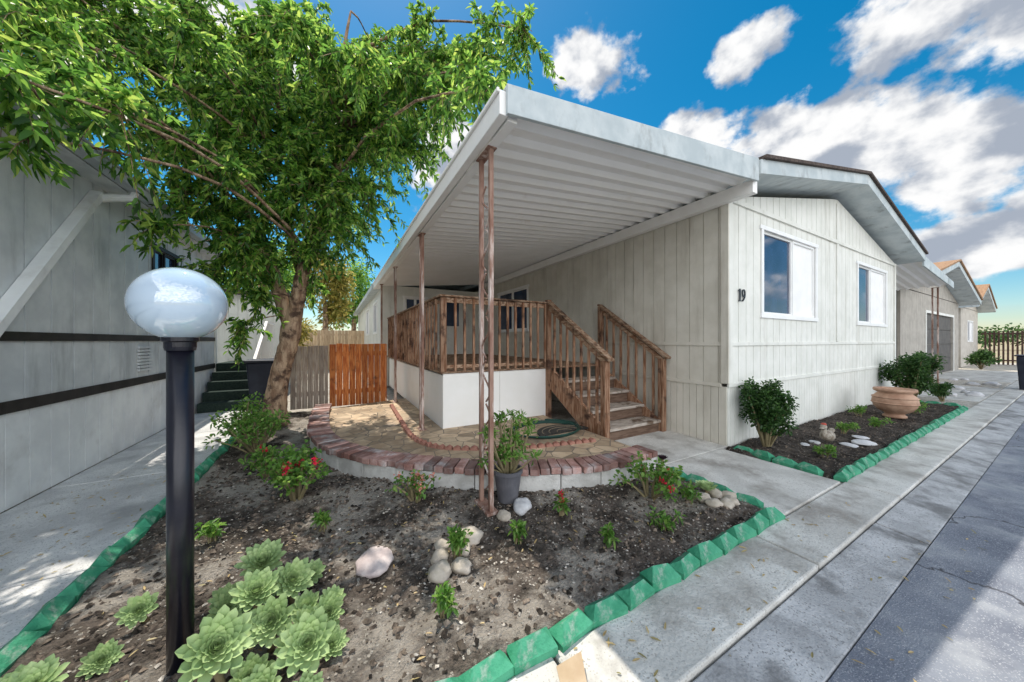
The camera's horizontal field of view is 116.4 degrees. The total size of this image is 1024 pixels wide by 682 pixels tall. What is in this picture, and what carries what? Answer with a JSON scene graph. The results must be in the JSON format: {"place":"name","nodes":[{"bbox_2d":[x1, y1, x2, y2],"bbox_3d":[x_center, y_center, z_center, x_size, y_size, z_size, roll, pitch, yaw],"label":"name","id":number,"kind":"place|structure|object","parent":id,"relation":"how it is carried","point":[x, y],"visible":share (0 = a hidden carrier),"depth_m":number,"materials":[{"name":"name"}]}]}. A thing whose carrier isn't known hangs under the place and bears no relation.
{"place":"outdoors","nodes":[
{"label":"outdoors","id":0,"kind":"place"},
{"bbox_2d":[0,383,289,648],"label":"driveway","id":1,"kind":"structure","parent":0,"point":[33,595],"depth_m":2.48,"materials":[{"name":"concrete"}]},
{"bbox_2d":[197,321,274,412],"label":"porch steps","id":2,"kind":"structure","parent":1,"relation":"on","point":[227,385],"depth_m":6.81,"materials":[{"name":"green carpet"}]},
{"bbox_2d":[243,358,287,412],"bbox_3d":[-4.668,0.875,6.102,0.650,1.050,0.700,0,0,-29],"label":"wheeled bin","id":3,"kind":"object","parent":1,"relation":"on","point":[258,372],"visible":0.38,"depth_m":5.79,"materials":[{"name":"black plastic"}]},
{"bbox_2d":[0,411,761,681],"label":"garden bed soil","id":4,"kind":"structure","parent":0,"point":[362,656],"depth_m":1.96,"materials":[{"name":"soil"}]},
{"bbox_2d":[8,653,69,681],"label":"succulent plant","id":5,"kind":"object","parent":4,"relation":"on","point":[47,669],"visible":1,"depth_m":1.19,"materials":[{"name":"green plant"}]},
{"bbox_2d":[75,638,124,679],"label":"succulent plant","id":6,"kind":"object","parent":4,"relation":"on","point":[101,658],"visible":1,"depth_m":1.32,"materials":[{"name":"green plant"}]},
{"bbox_2d":[114,591,158,628],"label":"succulent plant","id":7,"kind":"object","parent":4,"relation":"on","point":[134,611],"visible":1,"depth_m":1.51,"materials":[{"name":"green plant"}]},
{"bbox_2d":[195,518,226,543],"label":"seedling plant","id":8,"kind":"object","parent":4,"relation":"on","point":[215,530],"visible":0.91,"depth_m":2.16,"materials":[{"name":"green plant"}]},
{"bbox_2d":[175,604,253,681],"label":"succulent plant","id":9,"kind":"object","parent":4,"relation":"on","point":[218,644],"visible":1,"depth_m":1.19,"materials":[{"name":"green plant"}]},
{"bbox_2d":[206,587,243,618],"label":"succulent plant","id":10,"kind":"object","parent":4,"relation":"on","point":[225,597],"visible":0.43,"depth_m":1.53,"materials":[{"name":"green plant"}]},
{"bbox_2d":[209,391,270,442],"bbox_3d":[-3.627,1.049,4.288,0.618,0.714,0.571,0,0,-29],"label":"leafy shrub","id":11,"kind":"object","parent":4,"relation":"on","point":[245,411],"visible":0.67,"depth_m":4.21,"materials":[{"name":"green plant"}]},
{"bbox_2d":[202,409,291,453],"bbox_3d":[-3.142,1.121,3.811,0.829,0.574,0.889,0,0,-29],"label":"leafy shrub","id":12,"kind":"object","parent":4,"relation":"on","point":[263,429],"visible":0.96,"depth_m":3.78,"materials":[{"name":"green plant"}]},
{"bbox_2d":[229,652,275,681],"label":"succulent plant","id":13,"kind":"object","parent":4,"relation":"on","point":[243,671],"visible":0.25,"depth_m":1.27,"materials":[{"name":"green plant"}]},
{"bbox_2d":[228,566,278,611],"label":"succulent plant","id":14,"kind":"object","parent":4,"relation":"on","point":[256,588],"visible":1,"depth_m":1.49,"materials":[{"name":"green plant"}]},
{"bbox_2d":[234,538,286,575],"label":"succulent plant","id":15,"kind":"object","parent":4,"relation":"on","point":[265,554],"visible":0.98,"depth_m":1.72,"materials":[{"name":"green plant"}]},
{"bbox_2d":[242,662,281,681],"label":"succulent plant","id":16,"kind":"object","parent":4,"relation":"on","point":[261,673],"visible":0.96,"depth_m":1.22,"materials":[{"name":"green plant"}]},
{"bbox_2d":[238,443,302,479],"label":"leafy shrub","id":17,"kind":"object","parent":4,"relation":"on","point":[264,453],"visible":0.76,"depth_m":3.18,"materials":[{"name":"green plant"}]},
{"bbox_2d":[248,592,293,652],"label":"succulent plant","id":18,"kind":"object","parent":4,"relation":"on","point":[270,619],"visible":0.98,"depth_m":1.38,"materials":[{"name":"green plant"}]},
{"bbox_2d":[256,439,332,501],"bbox_3d":[-1.874,1.145,2.771,0.545,0.525,0.716,0,0,-29],"label":"geranium plant","id":19,"kind":"object","parent":4,"relation":"on","point":[289,480],"visible":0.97,"depth_m":2.67,"materials":[{"name":"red plant"}]},
{"bbox_2d":[274,557,315,604],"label":"succulent plant","id":20,"kind":"object","parent":4,"relation":"on","point":[294,578],"visible":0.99,"depth_m":1.63,"materials":[{"name":"green plant"}]},
{"bbox_2d":[288,589,318,619],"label":"succulent plant","id":21,"kind":"object","parent":4,"relation":"on","point":[307,597],"visible":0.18,"depth_m":1.56,"materials":[{"name":"green plant"}]},
{"bbox_2d":[273,606,335,677],"bbox_3d":[-0.815,1.265,1.260,0.206,0.276,0.160,0,0,-29],"label":"succulent plant","id":22,"kind":"object","parent":4,"relation":"on","point":[305,639],"visible":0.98,"depth_m":1.26,"materials":[{"name":"green plant"}]},
{"bbox_2d":[310,558,325,582],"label":"succulent plant","id":23,"kind":"object","parent":4,"relation":"on","point":[317,566],"visible":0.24,"depth_m":1.81,"materials":[{"name":"green plant"}]},
{"bbox_2d":[310,509,332,531],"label":"seedling plant","id":24,"kind":"object","parent":4,"relation":"on","point":[322,519],"visible":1,"depth_m":2.32,"materials":[{"name":"green plant"}]},
{"bbox_2d":[310,590,344,625],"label":"succulent plant","id":25,"kind":"object","parent":4,"relation":"on","point":[331,603],"visible":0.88,"depth_m":1.50,"materials":[{"name":"green plant"}]},
{"bbox_2d":[319,624,349,660],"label":"succulent plant","id":26,"kind":"object","parent":4,"relation":"on","point":[337,640],"visible":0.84,"depth_m":1.40,"materials":[{"name":"green plant"}]},
{"bbox_2d":[355,545,393,578],"bbox_3d":[-0.848,1.357,1.960,0.218,0.060,0.277,0,0,0],"label":"rock","id":27,"kind":"object","parent":4,"relation":"on","point":[373,562],"visible":0.99,"depth_m":1.92,"materials":[{"name":"stone"}]},
{"bbox_2d":[57,467,751,681],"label":"pebbles","id":28,"kind":"object","parent":4,"relation":"on","point":[161,678],"visible":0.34,"depth_m":1.97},
{"bbox_2d":[385,469,440,502],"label":"geranium plant","id":29,"kind":"object","parent":4,"relation":"on","point":[415,493],"visible":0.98,"depth_m":2.71,"materials":[{"name":"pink plant"}]},
{"bbox_2d":[427,559,451,583],"bbox_3d":[-0.422,1.349,1.858,0.146,0.096,0.160,0,0,39],"label":"rock","id":30,"kind":"object","parent":4,"relation":"on","point":[440,571],"visible":0.97,"depth_m":1.82,"materials":[{"name":"stone"}]},
{"bbox_2d":[431,580,458,618],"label":"seedling plant","id":31,"kind":"object","parent":4,"relation":"on","point":[445,599],"visible":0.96,"depth_m":1.56,"materials":[{"name":"green plant"}]},
{"bbox_2d":[446,523,473,559],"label":"seedling plant","id":32,"kind":"object","parent":4,"relation":"on","point":[458,540],"visible":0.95,"depth_m":1.97,"materials":[{"name":"green plant"}]},
{"bbox_2d":[451,557,471,574],"bbox_3d":[-0.307,1.353,1.912,0.128,0.080,0.119,0,0,3],"label":"rock","id":33,"kind":"object","parent":4,"relation":"on","point":[461,565],"visible":1,"depth_m":1.88,"materials":[{"name":"stone"}]},
{"bbox_2d":[455,526,483,546],"bbox_3d":[-0.303,1.361,2.207,0.205,0.112,0.168,0,0,-29],"label":"rock","id":34,"kind":"object","parent":4,"relation":"on","point":[475,537],"visible":0.49,"depth_m":2.17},
{"bbox_2d":[477,409,542,503],"bbox_3d":[-0.020,0.982,2.742,0.569,0.776,0.577,0,0,10],"label":"potted plant","id":35,"kind":"object","parent":4,"relation":"on","point":[508,471],"visible":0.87,"depth_m":2.71,"materials":[{"name":"green plant"}]},
{"bbox_2d":[507,519,527,543],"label":"seedling plant","id":36,"kind":"object","parent":4,"relation":"on","point":[517,532],"visible":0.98,"depth_m":2.16,"materials":[{"name":"green plant"}]},
{"bbox_2d":[513,497,531,515],"bbox_3d":[0.081,1.360,2.606,0.167,0.113,0.180,0,0,-29],"label":"rock","id":37,"kind":"object","parent":4,"relation":"on","point":[522,506],"visible":0.95,"depth_m":2.55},
{"bbox_2d":[552,489,571,515],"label":"geranium plant","id":38,"kind":"object","parent":4,"relation":"on","point":[562,506],"visible":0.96,"depth_m":2.48,"materials":[{"name":"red plant"}]},
{"bbox_2d":[599,522,621,548],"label":"seedling plant","id":39,"kind":"object","parent":4,"relation":"on","point":[607,532],"visible":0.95,"depth_m":2.11,"materials":[{"name":"green plant"}]},
{"bbox_2d":[608,451,685,501],"bbox_3d":[1.218,1.222,2.786,0.542,0.372,0.631,0,0,45],"label":"geranium plant","id":40,"kind":"object","parent":4,"relation":"on","point":[641,469],"visible":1,"depth_m":2.77,"materials":[{"name":"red plant"}]},
{"bbox_2d":[645,505,686,532],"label":"seedling plant","id":41,"kind":"object","parent":4,"relation":"on","point":[668,523],"visible":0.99,"depth_m":2.32,"materials":[{"name":"green plant"}]},
{"bbox_2d":[676,479,702,504],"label":"seedling plant","id":42,"kind":"object","parent":4,"relation":"on","point":[689,493],"visible":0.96,"depth_m":2.67,"materials":[{"name":"green plant"}]},
{"bbox_2d":[329,398,630,461],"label":"patio","id":43,"kind":"structure","parent":0,"point":[376,425],"depth_m":4.28,"materials":[{"name":"stone"}]},
{"bbox_2d":[387,294,603,428],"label":"wooden deck","id":44,"kind":"structure","parent":43,"relation":"on","point":[451,390],"depth_m":5.18,"materials":[{"name":"brown wood"}]},
{"bbox_2d":[513,419,580,438],"bbox_3d":[0.494,1.245,4.522,1.053,0.063,0.800,0,0,-29],"label":"garden hose","id":45,"kind":"object","parent":43,"relation":"on","point":[561,421],"visible":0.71,"depth_m":4.66,"materials":[{"name":"rubber"}]},
{"bbox_2d":[537,424,588,435],"bbox_3d":[0.665,1.263,4.576,0.840,0.023,0.359,0,0,-29],"label":"doormat","id":46,"kind":"object","parent":43,"relation":"on","point":[553,429],"visible":0.96,"depth_m":4.51,"materials":[{"name":"fabric"}]},
{"bbox_2d":[0,363,1017,678],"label":"yard ground","id":47,"kind":"structure","parent":0,"point":[558,409],"depth_m":7.45,"materials":[{"name":"concrete"}]},
{"bbox_2d":[0,631,46,676],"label":"edging block","id":48,"kind":"structure","parent":47,"relation":"on","point":[14,649],"depth_m":1.40,"materials":[{"name":"green paint"}]},
{"bbox_2d":[19,596,75,633],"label":"edging block","id":49,"kind":"structure","parent":47,"relation":"on","point":[48,614],"depth_m":1.57,"materials":[{"name":"green paint"}]},
{"bbox_2d":[56,566,107,603],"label":"edging block","id":50,"kind":"structure","parent":47,"relation":"on","point":[80,585],"depth_m":1.77,"materials":[{"name":"green paint"}]},
{"bbox_2d":[90,546,125,567],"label":"edging block","id":51,"kind":"structure","parent":47,"relation":"on","point":[108,556],"depth_m":1.98,"materials":[{"name":"green paint"}]},
{"bbox_2d":[0,93,229,512],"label":"neighbour home","id":52,"kind":"object","parent":47,"relation":"on","point":[82,370],"visible":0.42,"depth_m":3.26,"materials":[{"name":"paint"}]},
{"bbox_2d":[150,243,179,269],"bbox_3d":[-5.560,-1.200,5.064,0.087,0.520,0.950,0,0,-29],"label":"window","id":53,"kind":"structure","parent":52,"relation":"in","point":[168,259],"depth_m":5.04,"materials":[{"name":"black glass"}]},
{"bbox_2d":[112,527,148,551],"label":"edging block","id":54,"kind":"structure","parent":47,"relation":"on","point":[132,538],"depth_m":2.19,"materials":[{"name":"green paint"}]},
{"bbox_2d":[134,510,159,528],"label":"edging block","id":55,"kind":"structure","parent":47,"relation":"on","point":[148,519],"depth_m":2.39,"materials":[{"name":"green paint"}]},
{"bbox_2d":[124,267,228,676],"bbox_3d":[-1.401,0.571,1.342,0.304,1.758,0.304,0,0,-29],"label":"garden lamp","id":56,"kind":"object","parent":47,"relation":"on","point":[179,312],"visible":0.99,"depth_m":1.30,"materials":[{"name":"metal"}]},
{"bbox_2d":[217,289,289,382],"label":"side shed","id":57,"kind":"structure","parent":47,"relation":"on","point":[223,334],"depth_m":8.93,"materials":[{"name":"paint"}]},
{"bbox_2d":[218,225,308,303],"bbox_3d":[-12.045,-2.015,15.179,4.491,7.044,4.444,0,0,5],"label":"background tree","id":58,"kind":"object","parent":47,"relation":"on","point":[288,277],"visible":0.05,"depth_m":14.92,"materials":[{"name":"green plant"}]},
{"bbox_2d":[0,0,566,426],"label":"tree","id":59,"kind":"object","parent":47,"relation":"on","point":[353,106],"visible":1,"depth_m":4.34,"materials":[{"name":"green plant"}]},
{"bbox_2d":[298,318,317,350],"bbox_3d":[-8.765,0.067,12.529,1.910,2.900,1.891,0,0,-29],"label":"background tree","id":60,"kind":"object","parent":47,"relation":"on","point":[305,328],"visible":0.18,"depth_m":12.72,"materials":[{"name":"yellow plant"}]},
{"bbox_2d":[290,345,327,409],"bbox_3d":[-4.038,0.716,6.337,0.640,1.249,0.060,0,0,-29],"label":"wooden fence","id":61,"kind":"object","parent":47,"relation":"on","point":[317,358],"visible":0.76,"depth_m":6.31,"materials":[{"name":"grey wood"}]},
{"bbox_2d":[298,330,363,370],"bbox_3d":[-9.043,0.415,14.458,4.200,1.849,0.060,0,0,-29],"label":"wooden fence","id":62,"kind":"object","parent":47,"relation":"on","point":[324,337],"visible":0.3,"depth_m":14.85,"materials":[{"name":"beige wood"}]},
{"bbox_2d":[304,253,358,329],"bbox_3d":[-10.326,-1.887,17.726,3.077,6.790,3.213,0,0,-43],"label":"background tree","id":63,"kind":"object","parent":47,"relation":"on","point":[338,291],"visible":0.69,"depth_m":17.57,"materials":[{"name":"green plant"}]},
{"bbox_2d":[333,251,375,330],"bbox_3d":[-10.886,-2.241,22.073,3.819,7.495,3.339,0,0,20],"label":"background tree","id":64,"kind":"object","parent":47,"relation":"on","point":[361,278],"visible":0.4,"depth_m":21.33,"materials":[{"name":"green plant"}]},
{"bbox_2d":[329,343,386,406],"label":"garden gate","id":65,"kind":"structure","parent":47,"relation":"on","point":[371,373],"depth_m":6.72,"materials":[{"name":"wood"}]},
{"bbox_2d":[307,403,657,491],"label":"patio retaining wall","id":66,"kind":"structure","parent":47,"relation":"on","point":[354,459],"depth_m":3.10,"materials":[{"name":"brick"}]},
{"bbox_2d":[458,650,513,681],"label":"edging block","id":67,"kind":"structure","parent":47,"relation":"on","point":[497,666],"depth_m":1.30,"materials":[{"name":"green paint"}]},
{"bbox_2d":[0,463,987,681],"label":"fallen leaves","id":68,"kind":"object","parent":47,"relation":"on","point":[604,633],"visible":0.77,"depth_m":1.93,"materials":[{"name":"plant"}]},
{"bbox_2d":[506,627,557,676],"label":"edging block","id":69,"kind":"structure","parent":47,"relation":"on","point":[531,650],"depth_m":1.39,"materials":[{"name":"green paint"}]},
{"bbox_2d":[584,592,627,629],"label":"edging block","id":70,"kind":"structure","parent":47,"relation":"on","point":[605,609],"depth_m":1.61,"materials":[{"name":"green paint"}]},
{"bbox_2d":[353,154,928,446],"bbox_3d":[0.074,-0.802,13.841,11.650,4.444,20.460,0,0,-29],"label":"mobile home","id":71,"kind":"object","parent":47,"relation":"on","point":[786,274],"visible":0.73,"depth_m":5.39,"materials":[{"name":"paint"}]},
{"bbox_2d":[435,293,464,354],"bbox_3d":[-2.066,-0.555,10.637,1.020,2.010,0.070,0,0,-29],"label":"door","id":72,"kind":"structure","parent":71,"relation":"in","point":[450,306],"depth_m":10.67,"materials":[{"name":"paint"}]},
{"bbox_2d":[497,284,528,332],"bbox_3d":[0.017,-0.890,9.328,0.087,1.260,1.900,0,0,-29],"label":"window","id":73,"kind":"structure","parent":71,"relation":"in","point":[521,294],"depth_m":9.21,"materials":[{"name":"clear glass"}]},
{"bbox_2d":[373,83,758,516],"bbox_3d":[-0.570,-0.413,6.659,3.550,3.586,8.400,0,0,-29],"label":"patio awning","id":74,"kind":"object","parent":71,"relation":"attached to","point":[529,181],"visible":0.86,"depth_m":3.67,"materials":[{"name":"white metal"}]},
{"bbox_2d":[759,224,818,321],"bbox_3d":[4.479,-1.015,5.121,2.060,1.350,0.087,0,0,-29],"label":"window","id":75,"kind":"structure","parent":71,"relation":"in","point":[787,266],"depth_m":5.12,"materials":[{"name":"white glass"}]},
{"bbox_2d":[856,260,887,326],"bbox_3d":[8.004,-0.995,7.075,2.100,1.330,0.087,0,0,-29],"label":"window","id":76,"kind":"structure","parent":71,"relation":"in","point":[871,284],"depth_m":7.08,"materials":[{"name":"white glass"}]},
{"bbox_2d":[640,563,680,592],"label":"edging block","id":77,"kind":"structure","parent":47,"relation":"on","point":[657,578],"depth_m":1.82,"materials":[{"name":"green paint"}]},
{"bbox_2d":[669,552,699,579],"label":"edging block","id":78,"kind":"structure","parent":47,"relation":"on","point":[684,565],"depth_m":1.92,"materials":[{"name":"green paint"}]},
{"bbox_2d":[562,418,839,516],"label":"walkway","id":79,"kind":"structure","parent":47,"relation":"on","point":[785,491],"depth_m":3.38,"materials":[{"name":"concrete"}]},
{"bbox_2d":[545,300,670,439],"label":"wooden steps","id":80,"kind":"structure","parent":79,"relation":"on","point":[578,402],"depth_m":4.93,"materials":[{"name":"brown wood"}]},
{"bbox_2d":[686,540,722,566],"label":"edging block","id":81,"kind":"structure","parent":47,"relation":"on","point":[706,552],"depth_m":2.04,"materials":[{"name":"green paint"}]},
{"bbox_2d":[711,532,737,554],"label":"edging block","id":82,"kind":"structure","parent":47,"relation":"on","point":[725,542],"depth_m":2.14,"materials":[{"name":"green paint"}]},
{"bbox_2d":[726,522,756,543],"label":"edging block","id":83,"kind":"structure","parent":47,"relation":"on","point":[742,532],"depth_m":2.26,"materials":[{"name":"green paint"}]},
{"bbox_2d":[744,513,768,534],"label":"edging block","id":84,"kind":"structure","parent":47,"relation":"on","point":[758,523],"depth_m":2.35,"materials":[{"name":"green paint"}]},
{"bbox_2d":[755,507,784,525],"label":"edging block","id":85,"kind":"structure","parent":47,"relation":"on","point":[773,515],"depth_m":2.47,"materials":[{"name":"green paint"}]},
{"bbox_2d":[795,461,823,475],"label":"edging block","id":86,"kind":"structure","parent":47,"relation":"on","point":[808,467],"depth_m":3.38,"materials":[{"name":"green paint"}]},
{"bbox_2d":[726,402,958,478],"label":"planting strip soil","id":87,"kind":"structure","parent":47,"relation":"on","point":[775,451],"depth_m":4.45,"materials":[{"name":"soil"}]},
{"bbox_2d":[738,376,799,446],"bbox_3d":[3.296,0.934,4.098,0.634,0.940,0.519,0,0,40],"label":"jade bush","id":88,"kind":"object","parent":87,"relation":"on","point":[767,407],"visible":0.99,"depth_m":4.03,"materials":[{"name":"green plant"}]},
{"bbox_2d":[870,386,920,418],"bbox_3d":[6.892,1.111,5.718,0.583,0.514,0.583,0,0,-29],"label":"terracotta pot","id":89,"kind":"object","parent":87,"relation":"on","point":[895,402],"visible":1,"depth_m":5.58,"materials":[{"name":"ceramic"}]},
{"bbox_2d":[878,351,946,396],"bbox_3d":[8.713,0.805,6.963,0.896,1.200,0.947,0,0,-29],"label":"round bush","id":90,"kind":"object","parent":87,"relation":"on","point":[917,370],"visible":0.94,"depth_m":6.83,"materials":[{"name":"green plant"}]},
{"bbox_2d":[896,259,982,379],"bbox_3d":[14.642,-0.910,18.035,11.100,4.620,12.650,0,0,-29],"label":"garage home","id":91,"kind":"object","parent":47,"relation":"on","point":[913,320],"visible":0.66,"depth_m":12.94,"materials":[{"name":"beige"}]},
{"bbox_2d":[927,314,950,373],"bbox_3d":[18.290,0.140,13.620,5.200,2.460,0.010,0,0,-29],"label":"garage door","id":92,"kind":"structure","parent":91,"relation":"in","point":[944,322],"depth_m":14.00,"materials":[{"name":"metal"}]},
{"bbox_2d":[929,382,954,401],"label":"round bush","id":93,"kind":"object","parent":47,"relation":"on","point":[941,392],"visible":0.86,"depth_m":7.30,"materials":[{"name":"green plant"}]},
{"bbox_2d":[928,378,1009,387],"bbox_3d":[15.082,1.413,10.744,2.400,0.055,1.790,0,0,-29],"label":"gravel bed","id":94,"kind":"object","parent":47,"relation":"on","point":[963,382],"visible":0.5,"depth_m":10.59,"materials":[{"name":"gravel"}]},
{"bbox_2d":[958,284,997,366],"bbox_3d":[23.466,-0.885,23.155,6.500,4.570,12.650,0,0,-29],"label":"gabled home","id":95,"kind":"object","parent":47,"relation":"on","point":[967,329],"visible":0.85,"depth_m":17.97,"materials":[{"name":"paint"}]},
{"bbox_2d":[962,348,1002,368],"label":"round bush","id":96,"kind":"object","parent":47,"relation":"on","point":[982,358],"visible":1,"depth_m":15.63,"materials":[{"name":"green plant"}]},
{"bbox_2d":[8,0,1023,345],"label":"sky","id":97,"kind":"structure","parent":0,"point":[926,97],"materials":[{"name":"blue"}]},
{"bbox_2d":[506,380,1023,681],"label":"sidewalk","id":98,"kind":"structure","parent":0,"point":[723,593],"depth_m":1.86,"materials":[{"name":"concrete"}]},
{"bbox_2d":[549,608,592,652],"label":"edging block","id":99,"kind":"structure","parent":98,"relation":"on","point":[570,630],"depth_m":1.49,"materials":[{"name":"green paint"}]},
{"bbox_2d":[556,651,586,681],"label":"cardboard piece","id":100,"kind":"object","parent":98,"relation":"on","point":[571,669],"visible":1,"depth_m":1.32,"materials":[{"name":"cardboard"}]},
{"bbox_2d":[615,576,654,610],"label":"edging block","id":101,"kind":"structure","parent":98,"relation":"on","point":[635,593],"depth_m":1.71,"materials":[{"name":"green paint"}]},
{"bbox_2d":[828,422,1023,681],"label":"road","id":102,"kind":"structure","parent":0,"point":[984,630],"depth_m":1.74,"materials":[{"name":"asphalt"}]},
{"bbox_2d":[981,331,1023,364],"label":"iron fence","id":103,"kind":"object","parent":102,"relation":"on","point":[1003,333],"visible":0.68,"depth_m":18.86,"materials":[{"name":"metal"}]},
{"bbox_2d":[1014,354,1023,389],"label":"wheeled bin","id":104,"kind":"object","parent":102,"relation":"on","point":[1020,363],"visible":0.89,"depth_m":9.09,"materials":[{"name":"black plastic"}]},
{"bbox_2d":[917,369,1017,402],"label":"driveway","id":105,"kind":"structure","parent":0,"point":[995,376],"depth_m":11.54,"materials":[{"name":"concrete"}]},
{"bbox_2d":[896,256,953,384],"bbox_3d":[9.939,-0.345,11.741,3.630,3.510,7.100,0,0,-29],"label":"carport awning","id":106,"kind":"object","parent":105,"relation":"on","point":[927,273],"visible":0.14,"depth_m":9.18,"materials":[{"name":"white metal"}]},
{"bbox_2d":[978,345,1020,362],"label":"ground","id":107,"kind":"structure","parent":0,"point":[996,351],"depth_m":45.95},
{"bbox_2d":[693,394,1023,681],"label":"gutter","id":108,"kind":"object","parent":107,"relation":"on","point":[784,640],"visible":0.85,"depth_m":1.86,"materials":[{"name":"concrete"}]},
{"bbox_2d":[978,323,1023,347],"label":"distant trees","id":109,"kind":"object","parent":107,"relation":"on","point":[1019,329],"visible":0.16,"depth_m":50.27,"materials":[{"name":"green plant"}]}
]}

